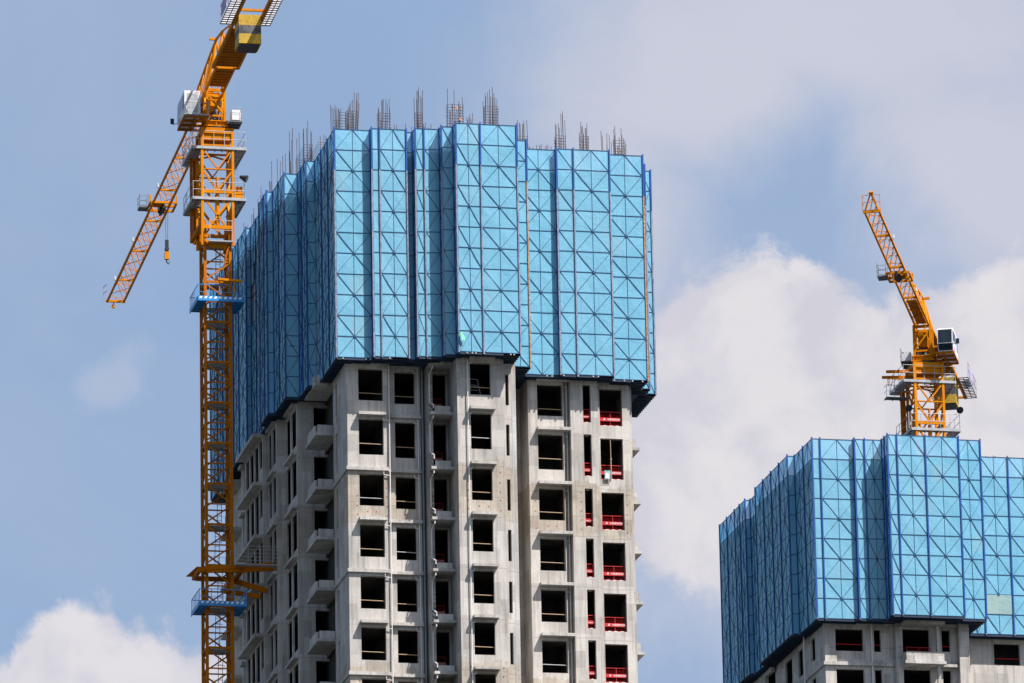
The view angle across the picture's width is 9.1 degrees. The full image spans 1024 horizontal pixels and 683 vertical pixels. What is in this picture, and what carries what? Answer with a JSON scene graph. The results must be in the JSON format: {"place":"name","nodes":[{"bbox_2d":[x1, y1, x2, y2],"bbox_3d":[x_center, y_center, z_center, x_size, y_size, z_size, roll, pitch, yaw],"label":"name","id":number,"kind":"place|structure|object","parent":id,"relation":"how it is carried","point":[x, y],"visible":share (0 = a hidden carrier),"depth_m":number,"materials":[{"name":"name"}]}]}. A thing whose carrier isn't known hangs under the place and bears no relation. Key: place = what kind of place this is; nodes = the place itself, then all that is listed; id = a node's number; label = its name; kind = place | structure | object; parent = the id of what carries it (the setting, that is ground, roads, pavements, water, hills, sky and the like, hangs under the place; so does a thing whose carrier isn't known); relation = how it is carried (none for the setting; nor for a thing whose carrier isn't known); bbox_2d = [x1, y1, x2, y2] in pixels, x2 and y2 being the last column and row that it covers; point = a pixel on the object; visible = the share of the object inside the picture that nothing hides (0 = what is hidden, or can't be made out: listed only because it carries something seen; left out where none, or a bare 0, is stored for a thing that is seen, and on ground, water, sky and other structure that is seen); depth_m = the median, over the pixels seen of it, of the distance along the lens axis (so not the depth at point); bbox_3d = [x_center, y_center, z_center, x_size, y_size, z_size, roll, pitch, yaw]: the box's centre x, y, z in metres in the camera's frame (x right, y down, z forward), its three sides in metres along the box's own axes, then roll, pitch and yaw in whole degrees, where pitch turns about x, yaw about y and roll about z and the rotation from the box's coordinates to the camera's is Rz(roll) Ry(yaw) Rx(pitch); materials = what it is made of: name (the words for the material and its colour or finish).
{"place":"outdoors","nodes":[
{"label":"outdoors","id":0,"kind":"place"},
{"bbox_2d":[0,0,1023,682],"label":"sky","id":1,"kind":"structure","parent":0,"point":[762,128],"materials":[{"name":"blue"}]},
{"label":"ground","id":2,"kind":"structure","parent":0,"visible":0},
{"bbox_2d":[103,0,282,682],"bbox_3d":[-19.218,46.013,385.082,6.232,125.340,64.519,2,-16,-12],"label":"tower crane","id":3,"kind":"object","parent":2,"relation":"on","point":[240,40],"visible":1,"depth_m":383.33,"materials":[{"name":"metal"}]},
{"bbox_2d":[220,279,644,682],"bbox_3d":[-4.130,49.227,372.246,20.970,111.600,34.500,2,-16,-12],"label":"unfinished tower","id":4,"kind":"structure","parent":2,"relation":"on","point":[465,520],"depth_m":370.76,"materials":[{"name":"concrete"}]},
{"bbox_2d":[209,121,656,502],"bbox_3d":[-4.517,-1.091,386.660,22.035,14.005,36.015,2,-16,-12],"label":"climbing scaffold","id":5,"kind":"object","parent":4,"relation":"on","point":[422,248],"visible":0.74,"depth_m":373.21,"materials":[{"name":"metal"}]},
{"bbox_2d":[269,161,280,191],"bbox_3d":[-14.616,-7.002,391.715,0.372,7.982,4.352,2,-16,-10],"label":"rebar bundle","id":6,"kind":"object","parent":5,"relation":"on","point":[270,189],"visible":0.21,"depth_m":391.94,"materials":[{"name":"grey metal"}]},
{"bbox_2d":[282,127,292,173],"bbox_3d":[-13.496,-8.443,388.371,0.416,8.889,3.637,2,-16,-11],"label":"rebar bundle","id":7,"kind":"object","parent":5,"relation":"on","point":[290,166],"visible":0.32,"depth_m":388.97,"materials":[{"name":"grey metal"}]},
{"bbox_2d":[295,128,312,173],"bbox_3d":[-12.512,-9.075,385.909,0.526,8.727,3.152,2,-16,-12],"label":"rebar bundle","id":8,"kind":"object","parent":5,"relation":"on","point":[307,155],"visible":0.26,"depth_m":386.22,"materials":[{"name":"grey metal"}]},
{"bbox_2d":[308,136,325,160],"bbox_3d":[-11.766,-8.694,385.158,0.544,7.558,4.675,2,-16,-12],"label":"rebar bundle","id":9,"kind":"object","parent":5,"relation":"on","point":[320,142],"visible":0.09,"depth_m":384.82,"materials":[{"name":"grey metal"}]},
{"bbox_2d":[330,105,333,126],"bbox_3d":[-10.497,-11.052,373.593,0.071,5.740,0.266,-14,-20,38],"label":"rebar bundle","id":10,"kind":"object","parent":5,"relation":"on","point":[333,115],"visible":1,"depth_m":374.20,"materials":[{"name":"metal"}]},
{"bbox_2d":[334,109,339,128],"bbox_3d":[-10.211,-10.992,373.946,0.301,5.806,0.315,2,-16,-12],"label":"rebar bundle","id":11,"kind":"object","parent":5,"relation":"on","point":[336,122],"visible":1,"depth_m":374.42,"materials":[{"name":"metal"}]},
{"bbox_2d":[338,111,347,128],"bbox_3d":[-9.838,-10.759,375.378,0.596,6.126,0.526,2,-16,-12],"label":"rebar bundle","id":12,"kind":"object","parent":5,"relation":"on","point":[339,120],"visible":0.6,"depth_m":375.88,"materials":[{"name":"brown metal"}]},
{"bbox_2d":[345,92,358,129],"bbox_3d":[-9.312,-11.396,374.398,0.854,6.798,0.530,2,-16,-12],"label":"rebar bundle","id":13,"kind":"object","parent":5,"relation":"on","point":[356,119],"visible":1,"depth_m":374.83,"materials":[{"name":"metal"}]},
{"bbox_2d":[377,99,390,128],"bbox_3d":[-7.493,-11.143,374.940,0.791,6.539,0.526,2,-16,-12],"label":"rebar bundle","id":14,"kind":"object","parent":5,"relation":"on","point":[385,118],"visible":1,"depth_m":375.53,"materials":[{"name":"metal"}]},
{"bbox_2d":[414,87,422,127],"bbox_3d":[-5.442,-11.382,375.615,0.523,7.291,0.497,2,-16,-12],"label":"rebar bundle","id":15,"kind":"object","parent":5,"relation":"on","point":[417,115],"visible":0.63,"depth_m":376.15,"materials":[{"name":"metal"}]},
{"bbox_2d":[446,89,463,126],"bbox_3d":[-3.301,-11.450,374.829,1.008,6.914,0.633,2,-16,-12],"label":"rebar bundle","id":16,"kind":"object","parent":5,"relation":"on","point":[459,118],"visible":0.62,"depth_m":375.26,"materials":[{"name":"metal"}]},
{"bbox_2d":[483,87,497,124],"bbox_3d":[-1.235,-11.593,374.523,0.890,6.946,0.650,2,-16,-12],"label":"rebar bundle","id":17,"kind":"object","parent":5,"relation":"on","point":[494,117],"visible":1,"depth_m":374.95,"materials":[{"name":"metal"}]},
{"bbox_2d":[516,120,527,147],"bbox_3d":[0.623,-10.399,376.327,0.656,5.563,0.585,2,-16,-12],"label":"rebar bundle","id":18,"kind":"object","parent":5,"relation":"on","point":[523,135],"visible":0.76,"depth_m":376.84,"materials":[{"name":"metal"}]},
{"bbox_2d":[554,111,565,148],"bbox_3d":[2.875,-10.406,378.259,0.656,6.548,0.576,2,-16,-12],"label":"rebar bundle","id":19,"kind":"object","parent":5,"relation":"on","point":[560,141],"visible":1,"depth_m":378.67,"materials":[{"name":"metal"}]},
{"bbox_2d":[579,122,588,149],"bbox_3d":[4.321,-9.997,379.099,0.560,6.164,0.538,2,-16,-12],"label":"rebar bundle","id":20,"kind":"object","parent":5,"relation":"on","point":[585,139],"visible":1,"depth_m":379.61,"materials":[{"name":"metal"}]},
{"bbox_2d":[601,133,611,153],"bbox_3d":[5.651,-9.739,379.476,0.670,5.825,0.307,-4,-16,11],"label":"rebar bundle","id":21,"kind":"object","parent":5,"relation":"on","point":[609,144],"visible":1,"depth_m":380.04,"materials":[{"name":"grey metal"}]},
{"bbox_2d":[609,438,611,478],"bbox_3d":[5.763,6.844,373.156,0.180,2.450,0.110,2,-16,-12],"label":"steel prop","id":22,"kind":"object","parent":4,"relation":"on","point":[610,458],"visible":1,"depth_m":373.10,"materials":[{"name":"beige metal"}]},
{"bbox_2d":[605,470,609,478],"bbox_3d":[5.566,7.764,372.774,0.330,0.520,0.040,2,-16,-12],"label":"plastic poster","id":23,"kind":"object","parent":22,"relation":"hanging from","point":[607,474],"visible":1,"depth_m":372.76,"materials":[{"name":"plastic"}]},
{"bbox_2d":[613,126,625,154],"bbox_3d":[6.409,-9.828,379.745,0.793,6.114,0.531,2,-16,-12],"label":"rebar bundle","id":24,"kind":"object","parent":4,"relation":"on","point":[621,151],"visible":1,"depth_m":380.06,"materials":[{"name":"metal"}]},
{"bbox_2d":[754,620,1023,682],"bbox_3d":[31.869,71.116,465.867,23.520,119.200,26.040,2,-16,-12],"label":"unfinished tower","id":25,"kind":"structure","parent":2,"relation":"on","point":[915,651],"depth_m":467.56,"materials":[{"name":"concrete"}]},
{"bbox_2d":[719,433,1023,682],"bbox_3d":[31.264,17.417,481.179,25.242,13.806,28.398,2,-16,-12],"label":"climbing scaffold","id":26,"kind":"object","parent":25,"relation":"on","point":[815,534],"visible":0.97,"depth_m":468.87,"materials":[{"name":"metal"}]},
{"bbox_2d":[862,191,976,436],"bbox_3d":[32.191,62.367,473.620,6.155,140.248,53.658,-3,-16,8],"label":"tower crane","id":27,"kind":"object","parent":2,"relation":"on","point":[931,360],"visible":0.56,"depth_m":494.87,"materials":[{"name":"metal"}]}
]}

